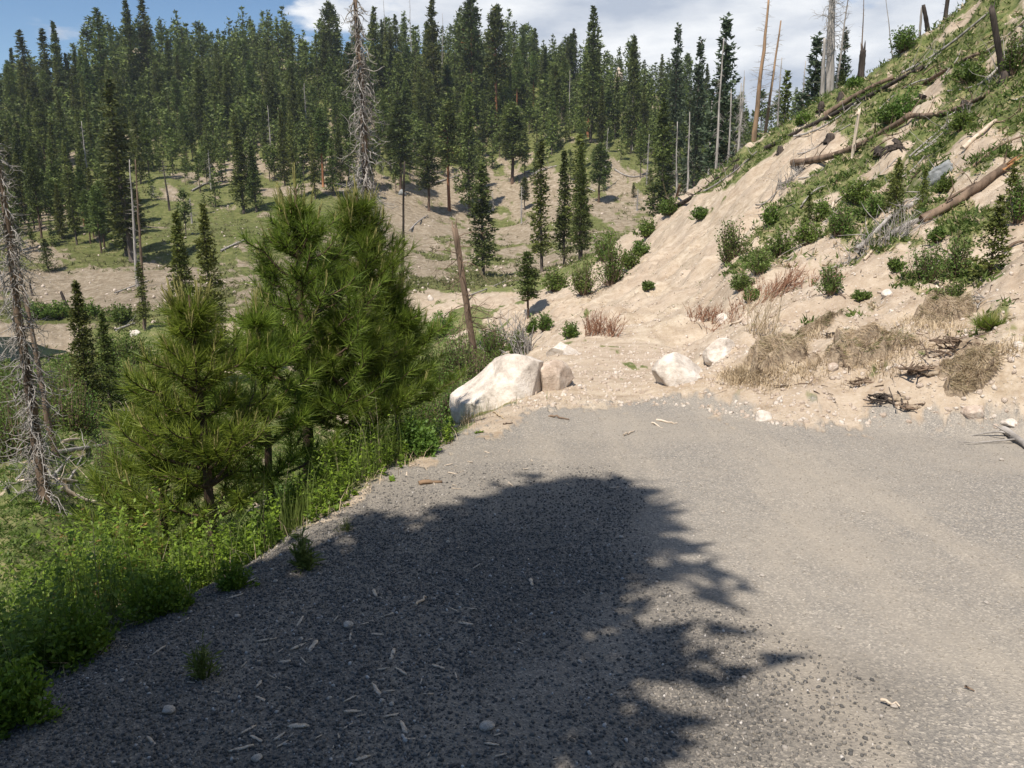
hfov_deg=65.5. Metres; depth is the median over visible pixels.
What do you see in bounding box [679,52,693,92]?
pine tree
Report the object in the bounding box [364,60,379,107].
pine tree
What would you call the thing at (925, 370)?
brush pile
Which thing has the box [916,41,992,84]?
fallen log
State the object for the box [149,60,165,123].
pine tree
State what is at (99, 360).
shrub
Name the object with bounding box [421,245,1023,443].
dirt bank
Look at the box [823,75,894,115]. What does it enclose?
fallen log
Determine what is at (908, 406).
brush pile
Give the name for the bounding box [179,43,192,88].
pine tree
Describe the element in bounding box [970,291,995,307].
brush pile
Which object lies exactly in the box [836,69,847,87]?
pine sapling
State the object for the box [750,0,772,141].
dead tree
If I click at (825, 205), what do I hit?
shrub
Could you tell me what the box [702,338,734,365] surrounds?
boulder
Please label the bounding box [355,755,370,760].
wood chip
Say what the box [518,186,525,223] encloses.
dead tree
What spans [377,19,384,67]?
fir tree
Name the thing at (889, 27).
dead tree
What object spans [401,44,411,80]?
pine tree
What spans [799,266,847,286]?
bare shrub
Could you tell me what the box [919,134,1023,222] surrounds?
fallen log
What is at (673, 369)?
boulder
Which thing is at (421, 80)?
fir tree
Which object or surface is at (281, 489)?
leafy plant
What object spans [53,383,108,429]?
shrub
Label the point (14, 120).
fir tree
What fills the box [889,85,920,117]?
shrub
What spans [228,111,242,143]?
pine tree
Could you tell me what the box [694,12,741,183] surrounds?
fir tree
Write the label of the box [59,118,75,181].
fir tree
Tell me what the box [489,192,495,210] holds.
dead tree
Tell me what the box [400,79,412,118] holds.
pine tree
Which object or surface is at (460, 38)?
pine tree
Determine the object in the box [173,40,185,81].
pine tree
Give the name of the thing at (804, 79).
dead tree
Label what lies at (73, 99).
fir tree
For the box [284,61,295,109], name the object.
fir tree
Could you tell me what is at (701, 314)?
bare shrub
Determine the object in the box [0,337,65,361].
creek
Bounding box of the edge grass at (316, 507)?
[90,387,547,622]
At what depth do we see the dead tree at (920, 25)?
32.65 m
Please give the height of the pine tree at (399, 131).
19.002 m
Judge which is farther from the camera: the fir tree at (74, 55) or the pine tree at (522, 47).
the pine tree at (522, 47)
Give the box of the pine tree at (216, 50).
[210,42,222,73]
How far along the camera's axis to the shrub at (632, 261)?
33.84 m
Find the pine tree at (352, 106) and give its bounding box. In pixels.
[346,72,359,142]
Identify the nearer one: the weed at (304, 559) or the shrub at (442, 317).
the weed at (304, 559)
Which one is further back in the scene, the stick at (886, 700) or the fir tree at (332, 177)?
the fir tree at (332, 177)
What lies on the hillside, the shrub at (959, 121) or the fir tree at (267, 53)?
the shrub at (959, 121)
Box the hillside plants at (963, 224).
[565,0,1023,336]
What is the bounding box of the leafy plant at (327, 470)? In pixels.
[306,455,352,485]
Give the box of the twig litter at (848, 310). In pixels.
[551,101,1022,404]
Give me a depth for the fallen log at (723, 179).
37.34 m
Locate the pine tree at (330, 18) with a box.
[316,0,342,49]
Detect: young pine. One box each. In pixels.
[63,353,236,569]
[94,272,292,581]
[172,158,427,482]
[176,285,348,513]
[239,172,452,435]
[274,289,436,454]
[340,269,471,430]
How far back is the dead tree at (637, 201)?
135.65 m
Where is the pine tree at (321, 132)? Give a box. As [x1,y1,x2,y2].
[309,108,331,186]
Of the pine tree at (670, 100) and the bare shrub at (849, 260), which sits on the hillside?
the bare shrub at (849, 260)
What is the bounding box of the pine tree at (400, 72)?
[390,52,407,89]
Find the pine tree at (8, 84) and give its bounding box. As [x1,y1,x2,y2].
[0,64,18,112]
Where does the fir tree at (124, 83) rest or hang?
on the hill
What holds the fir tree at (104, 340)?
on the valley floor
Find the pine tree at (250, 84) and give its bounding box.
[244,60,256,103]
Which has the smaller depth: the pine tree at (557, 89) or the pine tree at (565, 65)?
the pine tree at (557, 89)
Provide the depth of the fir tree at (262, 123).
178.73 m
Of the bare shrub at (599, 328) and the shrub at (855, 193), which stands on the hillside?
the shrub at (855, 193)
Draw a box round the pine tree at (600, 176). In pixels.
[587,143,612,202]
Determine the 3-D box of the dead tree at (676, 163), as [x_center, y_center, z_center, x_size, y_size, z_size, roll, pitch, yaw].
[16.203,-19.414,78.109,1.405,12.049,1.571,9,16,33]
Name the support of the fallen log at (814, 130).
on the hillside
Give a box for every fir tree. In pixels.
[0,135,10,179]
[0,145,20,237]
[2,121,13,170]
[4,151,25,222]
[7,114,19,156]
[9,47,18,105]
[10,127,25,205]
[10,198,22,253]
[11,29,37,101]
[11,152,31,223]
[12,115,17,127]
[14,121,24,161]
[16,61,26,119]
[19,125,29,176]
[22,163,36,228]
[23,77,38,126]
[23,104,37,155]
[26,89,37,139]
[29,74,37,99]
[34,27,54,98]
[35,140,47,208]
[38,142,48,208]
[43,59,53,101]
[44,139,65,214]
[45,121,63,191]
[50,20,69,111]
[52,61,60,99]
[52,183,67,238]
[54,93,71,155]
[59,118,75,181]
[59,140,81,244]
[62,53,71,91]
[63,280,111,413]
[66,78,79,128]
[68,162,79,213]
[69,67,84,107]
[71,49,79,87]
[71,75,81,110]
[72,109,88,158]
[73,140,88,221]
[75,49,89,109]
[78,77,88,114]
[84,110,95,172]
[84,167,93,190]
[86,7,113,97]
[92,79,151,262]
[92,310,129,414]
[97,79,108,126]
[102,156,141,255]
[104,59,112,91]
[104,78,115,128]
[107,160,129,234]
[119,0,143,106]
[119,61,131,115]
[128,106,140,164]
[131,112,148,183]
[132,262,153,330]
[134,0,157,78]
[162,38,174,85]
[164,208,208,371]
[174,55,185,93]
[179,28,188,76]
[191,68,210,140]
[192,203,234,365]
[201,111,215,188]
[209,76,223,135]
[214,68,224,107]
[221,64,234,133]
[227,129,253,213]
[241,44,251,80]
[244,145,264,211]
[258,234,282,315]
[259,99,269,147]
[260,62,270,127]
[261,70,270,125]
[265,46,275,102]
[269,67,277,108]
[275,111,292,185]
[278,93,289,155]
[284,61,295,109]
[286,67,299,131]
[286,75,300,137]
[286,112,297,174]
[289,35,296,73]
[307,127,320,198]
[313,34,320,93]
[318,37,329,90]
[323,102,328,139]
[323,137,341,195]
[326,30,335,62]
[331,90,338,146]
[333,23,342,60]
[333,124,345,187]
[335,114,344,163]
[341,54,349,105]
[367,5,386,96]
[367,132,376,183]
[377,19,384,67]
[377,48,388,105]
[377,89,388,146]
[383,27,392,83]
[384,119,393,170]
[387,27,396,57]
[387,49,396,101]
[387,97,394,140]
[391,14,402,65]
[394,74,402,122]
[411,61,417,112]
[412,66,424,121]
[413,78,427,138]
[416,72,426,129]
[421,0,446,126]
[422,21,427,74]
[424,69,432,135]
[453,28,461,74]
[453,77,459,127]
[454,84,480,214]
[458,93,465,138]
[465,77,477,133]
[466,162,500,274]
[472,70,480,127]
[477,97,487,155]
[481,80,498,141]
[493,64,502,102]
[501,102,508,160]
[507,68,513,100]
[511,43,515,95]
[526,141,556,272]
[529,28,539,70]
[537,47,549,103]
[537,49,544,94]
[545,81,557,134]
[545,95,558,146]
[552,150,573,263]
[563,133,594,256]
[565,37,570,73]
[568,28,578,80]
[568,146,590,259]
[576,5,608,142]
[596,85,607,142]
[597,51,602,83]
[611,76,620,136]
[619,35,644,152]
[635,89,649,136]
[639,98,680,216]
[656,22,690,198]
[658,54,666,112]
[680,36,713,194]
[685,87,692,130]
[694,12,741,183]
[703,63,710,101]
[773,70,795,127]
[791,31,825,115]
[834,27,853,88]
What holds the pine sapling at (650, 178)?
on the hill
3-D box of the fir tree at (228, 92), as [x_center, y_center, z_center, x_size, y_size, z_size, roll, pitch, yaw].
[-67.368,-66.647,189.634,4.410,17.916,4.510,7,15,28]
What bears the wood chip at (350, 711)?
on the gravel road
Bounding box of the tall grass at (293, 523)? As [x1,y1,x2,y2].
[277,413,435,538]
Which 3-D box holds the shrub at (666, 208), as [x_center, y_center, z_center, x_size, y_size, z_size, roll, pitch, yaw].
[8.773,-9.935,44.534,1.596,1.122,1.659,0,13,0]
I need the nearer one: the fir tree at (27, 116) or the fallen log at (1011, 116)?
the fallen log at (1011, 116)
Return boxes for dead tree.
[0,143,82,519]
[1,208,60,458]
[60,291,67,304]
[79,121,90,189]
[126,160,138,286]
[133,160,146,328]
[162,162,173,210]
[185,200,197,223]
[205,151,214,188]
[266,106,272,145]
[303,90,306,130]
[337,0,397,412]
[396,161,408,281]
[428,221,516,370]
[441,15,443,80]
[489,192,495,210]
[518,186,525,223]
[614,67,622,96]
[633,191,641,210]
[642,138,652,184]
[671,122,681,194]
[683,112,691,191]
[713,38,724,168]
[723,89,732,162]
[732,76,747,151]
[734,83,748,147]
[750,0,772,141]
[760,20,783,132]
[773,58,782,124]
[802,61,806,104]
[810,0,852,92]
[813,38,828,96]
[834,0,851,88]
[841,108,860,157]
[857,41,865,79]
[859,0,865,45]
[886,2,892,53]
[918,7,921,36]
[922,4,930,32]
[943,0,949,20]
[989,2,1005,74]
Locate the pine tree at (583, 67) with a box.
[577,47,598,137]
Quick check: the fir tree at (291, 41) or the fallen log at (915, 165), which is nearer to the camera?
the fallen log at (915, 165)
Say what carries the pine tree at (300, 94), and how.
on the hill
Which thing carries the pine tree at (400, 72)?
on the hill
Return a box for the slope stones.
[5,121,646,356]
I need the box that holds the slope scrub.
[0,53,758,358]
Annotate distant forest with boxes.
[0,5,853,251]
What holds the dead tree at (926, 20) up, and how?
on the hillside
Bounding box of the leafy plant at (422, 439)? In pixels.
[388,415,441,457]
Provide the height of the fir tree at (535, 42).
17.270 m
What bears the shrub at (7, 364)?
on the valley floor
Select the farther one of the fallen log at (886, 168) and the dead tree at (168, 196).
the dead tree at (168, 196)
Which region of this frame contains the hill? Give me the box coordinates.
[0,43,758,354]
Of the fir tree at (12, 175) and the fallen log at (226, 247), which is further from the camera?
the fir tree at (12, 175)
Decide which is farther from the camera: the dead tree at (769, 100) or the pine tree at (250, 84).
the pine tree at (250, 84)
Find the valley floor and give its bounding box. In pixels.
[0,292,423,680]
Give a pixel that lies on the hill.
(109, 281)
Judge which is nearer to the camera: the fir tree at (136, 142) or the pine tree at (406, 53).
the fir tree at (136, 142)
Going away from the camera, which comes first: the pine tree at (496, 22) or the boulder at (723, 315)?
the boulder at (723, 315)
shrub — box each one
[0,357,22,387]
[0,360,24,406]
[0,384,44,438]
[0,388,68,462]
[3,362,65,399]
[22,300,51,319]
[23,354,96,407]
[35,370,114,436]
[42,348,122,392]
[44,299,71,318]
[45,347,74,374]
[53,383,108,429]
[56,343,125,373]
[75,426,164,500]
[80,299,108,316]
[96,330,161,364]
[105,301,137,323]
[111,350,181,402]
[115,357,148,407]
[145,372,225,428]
[389,402,439,426]
[420,338,453,383]
[421,369,463,426]
[426,310,457,336]
[437,313,491,376]
[456,345,492,387]
[476,310,531,351]
[476,319,514,359]
[486,347,511,362]
[499,326,542,354]
[504,329,535,353]
[525,313,537,333]
[535,311,554,331]
[541,266,569,291]
[558,320,581,339]
[568,254,604,295]
[582,309,629,336]
[588,227,619,261]
[593,238,630,285]
[620,247,642,269]
[631,215,656,237]
[631,239,650,255]
[641,280,655,289]
[656,196,680,215]
[683,303,723,323]
[687,205,708,220]
[695,274,779,331]
[714,215,751,262]
[728,271,755,291]
[739,287,793,336]
[742,286,760,300]
[743,244,772,274]
[758,257,808,302]
[760,201,781,225]
[762,227,797,258]
[776,161,806,196]
[787,218,825,245]
[793,109,813,126]
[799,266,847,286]
[804,197,831,220]
[811,262,845,295]
[823,201,856,238]
[838,175,874,203]
[843,230,881,265]
[845,75,863,87]
[850,289,872,300]
[852,192,886,216]
[857,201,941,254]
[875,101,901,123]
[885,255,908,271]
[888,24,920,52]
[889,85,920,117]
[896,237,953,284]
[921,226,946,242]
[925,287,944,300]
[935,173,956,192]
[939,231,973,277]
[942,277,969,297]
[943,75,999,128]
[944,58,989,83]
[944,108,977,131]
[966,308,1011,334]
[996,20,1023,75]
[1005,168,1023,224]
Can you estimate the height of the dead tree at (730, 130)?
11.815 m
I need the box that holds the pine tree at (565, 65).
[558,58,572,108]
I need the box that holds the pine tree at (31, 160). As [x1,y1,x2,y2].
[20,142,48,237]
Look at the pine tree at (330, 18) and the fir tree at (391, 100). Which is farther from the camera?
the pine tree at (330, 18)
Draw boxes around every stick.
[415,595,426,605]
[418,479,441,484]
[548,415,568,419]
[656,419,677,423]
[880,698,899,706]
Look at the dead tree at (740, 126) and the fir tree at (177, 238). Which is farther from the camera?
the dead tree at (740, 126)
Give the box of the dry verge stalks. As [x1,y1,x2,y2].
[0,396,432,666]
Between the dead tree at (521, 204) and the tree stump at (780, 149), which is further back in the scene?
the dead tree at (521, 204)
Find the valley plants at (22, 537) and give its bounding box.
[0,291,459,619]
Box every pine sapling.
[36,239,57,271]
[624,138,630,153]
[631,183,636,197]
[643,168,654,190]
[798,193,815,224]
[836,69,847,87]
[881,156,908,222]
[882,171,905,208]
[913,168,931,208]
[962,193,1014,283]
[993,160,1021,214]
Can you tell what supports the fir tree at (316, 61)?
on the hill
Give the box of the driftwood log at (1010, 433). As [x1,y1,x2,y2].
[958,424,1023,446]
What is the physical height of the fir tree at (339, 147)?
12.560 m
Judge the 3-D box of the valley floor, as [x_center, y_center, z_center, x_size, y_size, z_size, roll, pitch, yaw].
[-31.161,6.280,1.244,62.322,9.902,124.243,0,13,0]
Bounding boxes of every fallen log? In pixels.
[0,468,26,489]
[45,454,84,476]
[47,429,104,456]
[58,459,89,483]
[60,434,97,444]
[61,486,96,503]
[67,433,100,478]
[114,280,148,293]
[115,316,134,330]
[220,240,241,251]
[408,208,427,230]
[468,278,505,295]
[531,162,556,174]
[614,160,639,176]
[653,173,680,214]
[668,146,739,205]
[703,136,756,191]
[729,311,748,324]
[755,176,783,205]
[761,149,805,185]
[764,43,931,149]
[790,95,921,165]
[793,93,860,136]
[797,129,820,154]
[800,179,827,207]
[816,186,841,217]
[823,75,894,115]
[829,234,860,267]
[839,202,898,252]
[849,126,893,151]
[863,236,883,260]
[864,158,896,185]
[877,112,910,135]
[879,60,951,108]
[882,210,922,241]
[884,176,923,211]
[888,148,941,180]
[894,54,940,75]
[896,156,934,211]
[901,12,988,73]
[908,117,951,157]
[910,80,990,118]
[915,85,979,155]
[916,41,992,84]
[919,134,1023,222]
[945,158,976,200]
[947,73,997,91]
[960,119,997,150]
[972,135,1023,166]
[980,34,1021,80]
[983,20,1023,53]
[995,97,1020,121]
[1009,240,1023,246]
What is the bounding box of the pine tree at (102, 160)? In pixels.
[93,129,112,200]
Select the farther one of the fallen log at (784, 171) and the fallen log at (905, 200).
the fallen log at (784, 171)
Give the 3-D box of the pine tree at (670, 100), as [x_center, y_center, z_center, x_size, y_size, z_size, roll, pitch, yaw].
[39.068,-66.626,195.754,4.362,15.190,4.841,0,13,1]
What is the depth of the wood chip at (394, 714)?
2.72 m
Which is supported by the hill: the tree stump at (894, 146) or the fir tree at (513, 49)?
the fir tree at (513, 49)
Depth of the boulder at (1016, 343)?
6.98 m
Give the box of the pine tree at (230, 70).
[221,59,237,102]
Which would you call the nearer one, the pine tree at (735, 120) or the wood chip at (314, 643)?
the wood chip at (314, 643)
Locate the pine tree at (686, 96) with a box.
[679,81,690,127]
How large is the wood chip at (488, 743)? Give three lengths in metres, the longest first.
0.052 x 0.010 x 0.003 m
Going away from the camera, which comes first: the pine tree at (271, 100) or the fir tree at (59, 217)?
the fir tree at (59, 217)
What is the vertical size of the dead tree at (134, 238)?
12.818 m
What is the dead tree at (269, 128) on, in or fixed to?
on the hill
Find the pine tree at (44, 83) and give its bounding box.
[35,70,54,114]
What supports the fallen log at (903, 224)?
on the hillside
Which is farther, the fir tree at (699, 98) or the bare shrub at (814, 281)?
the fir tree at (699, 98)
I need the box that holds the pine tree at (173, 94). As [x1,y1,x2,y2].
[168,75,183,114]
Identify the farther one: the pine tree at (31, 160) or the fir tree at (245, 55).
the fir tree at (245, 55)
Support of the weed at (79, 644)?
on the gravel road
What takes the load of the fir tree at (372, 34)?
on the hill
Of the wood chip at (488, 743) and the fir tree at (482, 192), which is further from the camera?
the fir tree at (482, 192)
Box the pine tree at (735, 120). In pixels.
[731,99,743,153]
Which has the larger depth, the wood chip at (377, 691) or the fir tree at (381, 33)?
the fir tree at (381, 33)
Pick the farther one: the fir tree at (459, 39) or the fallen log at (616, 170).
the fir tree at (459, 39)
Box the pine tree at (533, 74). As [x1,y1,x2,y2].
[528,50,539,105]
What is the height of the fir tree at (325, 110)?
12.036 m
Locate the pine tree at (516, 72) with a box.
[511,50,524,104]
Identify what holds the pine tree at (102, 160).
on the hill
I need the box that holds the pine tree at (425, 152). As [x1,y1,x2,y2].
[411,138,442,210]
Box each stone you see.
[162,705,175,713]
[251,753,262,762]
[343,621,352,627]
[479,720,494,731]
[643,757,648,762]
[890,703,898,708]
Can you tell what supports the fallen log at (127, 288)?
on the hill
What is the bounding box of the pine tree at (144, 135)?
[138,110,155,178]
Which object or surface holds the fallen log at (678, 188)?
on the hill
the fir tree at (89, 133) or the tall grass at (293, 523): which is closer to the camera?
the tall grass at (293, 523)
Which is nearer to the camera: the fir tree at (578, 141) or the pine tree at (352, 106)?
the fir tree at (578, 141)
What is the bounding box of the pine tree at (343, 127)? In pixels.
[338,103,355,151]
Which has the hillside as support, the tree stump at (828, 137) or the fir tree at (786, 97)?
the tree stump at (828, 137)
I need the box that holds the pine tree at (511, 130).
[494,101,534,183]
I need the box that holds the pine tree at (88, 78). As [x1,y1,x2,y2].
[80,58,97,103]
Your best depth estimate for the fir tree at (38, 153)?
130.27 m
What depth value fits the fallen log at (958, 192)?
13.69 m
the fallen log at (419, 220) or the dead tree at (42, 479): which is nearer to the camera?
the dead tree at (42, 479)
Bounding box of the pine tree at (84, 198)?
[78,189,94,243]
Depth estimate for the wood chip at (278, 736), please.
2.62 m
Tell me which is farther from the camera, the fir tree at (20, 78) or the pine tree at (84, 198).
the fir tree at (20, 78)
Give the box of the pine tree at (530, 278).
[513,250,542,318]
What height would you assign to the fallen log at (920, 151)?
1.792 m
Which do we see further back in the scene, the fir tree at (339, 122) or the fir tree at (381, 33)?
the fir tree at (381, 33)
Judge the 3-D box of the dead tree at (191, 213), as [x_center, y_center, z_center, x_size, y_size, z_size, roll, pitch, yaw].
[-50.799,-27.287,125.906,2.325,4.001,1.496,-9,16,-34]
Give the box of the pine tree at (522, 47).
[517,34,528,67]
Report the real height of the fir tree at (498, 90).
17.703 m
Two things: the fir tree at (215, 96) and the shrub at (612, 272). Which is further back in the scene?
the fir tree at (215, 96)
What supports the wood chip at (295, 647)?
on the gravel road
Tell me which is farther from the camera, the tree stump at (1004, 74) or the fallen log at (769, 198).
the fallen log at (769, 198)
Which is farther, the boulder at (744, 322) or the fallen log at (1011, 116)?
the fallen log at (1011, 116)
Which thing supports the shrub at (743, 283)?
on the hillside
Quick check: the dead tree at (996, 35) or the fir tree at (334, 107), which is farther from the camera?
the fir tree at (334, 107)
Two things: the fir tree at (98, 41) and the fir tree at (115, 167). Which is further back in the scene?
the fir tree at (98, 41)
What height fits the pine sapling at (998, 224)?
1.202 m
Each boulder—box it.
[130,330,140,336]
[449,354,543,422]
[540,359,573,390]
[546,342,578,356]
[652,352,702,385]
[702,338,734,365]
[715,313,727,323]
[741,316,752,324]
[755,410,771,420]
[827,362,838,371]
[881,289,892,297]
[921,159,953,186]
[960,405,983,419]
[1000,418,1017,426]
[1013,341,1023,349]
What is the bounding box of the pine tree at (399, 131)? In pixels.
[379,96,415,190]
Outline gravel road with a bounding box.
[0,393,1023,767]
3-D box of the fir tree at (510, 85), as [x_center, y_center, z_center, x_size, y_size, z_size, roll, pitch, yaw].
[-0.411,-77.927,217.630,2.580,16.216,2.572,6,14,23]
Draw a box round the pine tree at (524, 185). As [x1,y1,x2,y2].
[518,177,529,210]
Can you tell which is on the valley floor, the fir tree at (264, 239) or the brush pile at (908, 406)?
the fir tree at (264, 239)
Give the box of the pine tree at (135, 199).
[132,188,146,237]
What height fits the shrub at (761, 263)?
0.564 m
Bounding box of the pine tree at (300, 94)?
[297,82,305,124]
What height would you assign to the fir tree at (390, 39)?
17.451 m
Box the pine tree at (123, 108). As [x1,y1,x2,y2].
[111,72,128,131]
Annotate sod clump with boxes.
[742,331,812,378]
[785,307,845,337]
[804,321,922,370]
[910,287,977,325]
[938,341,1007,397]
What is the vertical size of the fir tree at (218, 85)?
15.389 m
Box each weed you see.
[0,649,70,737]
[14,594,126,678]
[116,563,200,625]
[180,630,224,680]
[211,555,259,591]
[286,527,326,573]
[333,516,352,531]
[459,410,472,424]
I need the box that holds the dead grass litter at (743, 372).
[704,291,1023,397]
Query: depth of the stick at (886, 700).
2.76 m
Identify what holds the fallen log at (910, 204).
on the hillside
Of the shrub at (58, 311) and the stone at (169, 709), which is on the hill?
the shrub at (58, 311)
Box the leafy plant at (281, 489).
[275,480,295,501]
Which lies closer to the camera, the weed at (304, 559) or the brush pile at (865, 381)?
the weed at (304, 559)
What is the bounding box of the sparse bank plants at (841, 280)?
[556,3,1023,352]
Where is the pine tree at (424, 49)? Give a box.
[420,32,434,73]
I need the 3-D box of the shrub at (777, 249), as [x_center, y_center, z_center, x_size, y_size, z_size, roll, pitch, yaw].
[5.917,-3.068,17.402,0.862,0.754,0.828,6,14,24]
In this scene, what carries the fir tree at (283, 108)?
on the hill
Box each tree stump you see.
[774,146,783,155]
[815,101,825,114]
[819,133,834,145]
[835,92,843,102]
[872,146,883,157]
[880,138,906,157]
[915,93,926,104]
[994,70,1008,84]
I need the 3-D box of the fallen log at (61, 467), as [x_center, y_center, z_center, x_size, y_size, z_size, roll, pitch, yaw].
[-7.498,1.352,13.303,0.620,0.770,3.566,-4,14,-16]
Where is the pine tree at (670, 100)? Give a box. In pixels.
[665,81,676,127]
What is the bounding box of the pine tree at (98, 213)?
[84,185,108,252]
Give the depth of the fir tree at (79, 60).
203.01 m
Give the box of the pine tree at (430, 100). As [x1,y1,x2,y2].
[423,72,437,130]
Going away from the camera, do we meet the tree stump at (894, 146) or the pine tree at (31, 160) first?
the tree stump at (894, 146)
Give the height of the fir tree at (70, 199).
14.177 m
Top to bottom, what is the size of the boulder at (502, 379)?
1.030 m
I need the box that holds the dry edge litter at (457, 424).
[9,391,569,676]
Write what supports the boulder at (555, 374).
on the dirt bank at (502, 298)
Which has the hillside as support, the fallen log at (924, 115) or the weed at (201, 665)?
the fallen log at (924, 115)
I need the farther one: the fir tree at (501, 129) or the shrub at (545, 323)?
the fir tree at (501, 129)
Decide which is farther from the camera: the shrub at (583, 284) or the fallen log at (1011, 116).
the shrub at (583, 284)
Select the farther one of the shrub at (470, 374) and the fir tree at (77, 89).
the fir tree at (77, 89)
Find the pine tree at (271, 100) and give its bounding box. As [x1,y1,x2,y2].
[263,79,279,140]
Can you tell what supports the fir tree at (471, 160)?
on the hill
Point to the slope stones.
(153, 296)
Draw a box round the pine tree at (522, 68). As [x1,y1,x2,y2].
[512,49,525,103]
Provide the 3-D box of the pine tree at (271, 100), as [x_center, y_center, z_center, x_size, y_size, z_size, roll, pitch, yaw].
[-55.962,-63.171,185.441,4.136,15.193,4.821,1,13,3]
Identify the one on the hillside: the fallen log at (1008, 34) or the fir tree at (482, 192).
the fallen log at (1008, 34)
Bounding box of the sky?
[0,0,964,135]
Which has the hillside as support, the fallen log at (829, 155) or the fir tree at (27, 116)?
the fallen log at (829, 155)
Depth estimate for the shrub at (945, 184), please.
14.64 m
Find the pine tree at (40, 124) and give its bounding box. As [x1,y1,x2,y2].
[29,97,53,158]
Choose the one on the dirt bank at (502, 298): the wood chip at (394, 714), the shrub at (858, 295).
the shrub at (858, 295)
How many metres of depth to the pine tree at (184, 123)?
172.07 m
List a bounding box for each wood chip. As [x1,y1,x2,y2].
[228,744,253,751]
[240,725,255,733]
[249,735,262,741]
[257,637,276,641]
[273,732,284,740]
[287,723,308,727]
[290,643,304,649]
[307,640,317,651]
[343,709,362,712]
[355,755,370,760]
[371,682,380,695]
[383,713,398,716]
[389,648,395,659]
[395,667,406,675]
[400,720,407,733]
[458,621,473,624]
[484,742,499,745]
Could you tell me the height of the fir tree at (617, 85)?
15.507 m
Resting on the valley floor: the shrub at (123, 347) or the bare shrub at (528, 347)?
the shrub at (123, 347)
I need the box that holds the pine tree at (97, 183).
[87,179,110,247]
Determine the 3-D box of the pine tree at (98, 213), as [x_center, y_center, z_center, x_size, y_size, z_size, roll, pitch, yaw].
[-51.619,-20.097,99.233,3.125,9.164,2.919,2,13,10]
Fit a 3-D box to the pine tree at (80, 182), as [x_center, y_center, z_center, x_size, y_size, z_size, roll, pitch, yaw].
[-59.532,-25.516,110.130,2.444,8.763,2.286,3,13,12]
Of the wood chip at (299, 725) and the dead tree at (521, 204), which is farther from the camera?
the dead tree at (521, 204)
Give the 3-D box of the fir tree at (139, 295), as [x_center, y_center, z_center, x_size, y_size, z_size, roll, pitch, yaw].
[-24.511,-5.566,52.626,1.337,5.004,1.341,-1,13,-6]
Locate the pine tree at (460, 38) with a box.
[453,24,464,57]
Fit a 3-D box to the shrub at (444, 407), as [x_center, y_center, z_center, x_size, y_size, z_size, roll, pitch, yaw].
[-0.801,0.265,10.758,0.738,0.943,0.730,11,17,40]
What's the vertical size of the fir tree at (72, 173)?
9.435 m
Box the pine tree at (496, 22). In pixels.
[481,3,511,129]
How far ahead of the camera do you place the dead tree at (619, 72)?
239.53 m
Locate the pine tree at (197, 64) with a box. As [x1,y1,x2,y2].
[188,59,209,127]
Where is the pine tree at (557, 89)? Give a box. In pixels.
[544,64,563,103]
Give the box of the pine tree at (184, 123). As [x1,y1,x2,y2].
[177,105,191,155]
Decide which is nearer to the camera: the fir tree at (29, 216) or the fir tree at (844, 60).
the fir tree at (844, 60)
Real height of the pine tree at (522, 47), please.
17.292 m
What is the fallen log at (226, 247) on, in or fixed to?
on the hill
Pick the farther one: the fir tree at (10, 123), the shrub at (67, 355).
the fir tree at (10, 123)
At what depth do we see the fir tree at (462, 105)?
200.62 m
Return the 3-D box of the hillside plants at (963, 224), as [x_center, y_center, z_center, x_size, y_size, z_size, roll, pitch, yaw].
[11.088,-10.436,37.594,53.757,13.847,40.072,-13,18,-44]
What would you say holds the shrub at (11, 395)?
on the valley floor
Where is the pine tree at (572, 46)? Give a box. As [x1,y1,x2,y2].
[563,33,578,67]
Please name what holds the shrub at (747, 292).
on the hillside
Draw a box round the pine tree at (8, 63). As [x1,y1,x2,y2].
[1,60,17,96]
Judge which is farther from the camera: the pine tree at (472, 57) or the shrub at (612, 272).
the pine tree at (472, 57)
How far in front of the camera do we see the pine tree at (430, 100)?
195.45 m
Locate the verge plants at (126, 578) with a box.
[0,385,482,742]
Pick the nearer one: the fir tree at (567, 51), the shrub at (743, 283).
the shrub at (743, 283)
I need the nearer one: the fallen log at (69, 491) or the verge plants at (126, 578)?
the verge plants at (126, 578)
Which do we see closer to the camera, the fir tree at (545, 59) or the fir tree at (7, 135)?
the fir tree at (7, 135)
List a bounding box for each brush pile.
[822,332,833,337]
[847,377,873,385]
[863,387,905,404]
[892,401,925,409]
[894,361,940,377]
[914,328,995,357]
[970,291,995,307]
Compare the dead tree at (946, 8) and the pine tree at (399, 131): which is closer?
the dead tree at (946, 8)
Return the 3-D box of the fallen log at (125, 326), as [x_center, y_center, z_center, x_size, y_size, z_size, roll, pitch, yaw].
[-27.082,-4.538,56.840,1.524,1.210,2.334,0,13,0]
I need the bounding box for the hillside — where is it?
[588,0,1023,339]
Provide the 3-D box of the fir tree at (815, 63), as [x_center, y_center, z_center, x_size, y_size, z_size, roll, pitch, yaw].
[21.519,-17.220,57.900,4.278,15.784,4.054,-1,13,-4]
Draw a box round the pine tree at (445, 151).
[433,100,462,211]
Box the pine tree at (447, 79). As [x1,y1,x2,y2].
[440,64,453,98]
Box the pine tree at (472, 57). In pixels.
[455,0,484,118]
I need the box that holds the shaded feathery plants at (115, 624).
[55,593,143,630]
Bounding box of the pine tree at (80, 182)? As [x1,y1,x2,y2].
[73,167,86,225]
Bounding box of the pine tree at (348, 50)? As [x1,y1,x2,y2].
[341,42,356,78]
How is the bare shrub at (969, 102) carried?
on the hillside
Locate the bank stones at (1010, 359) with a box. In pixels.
[512,5,1023,428]

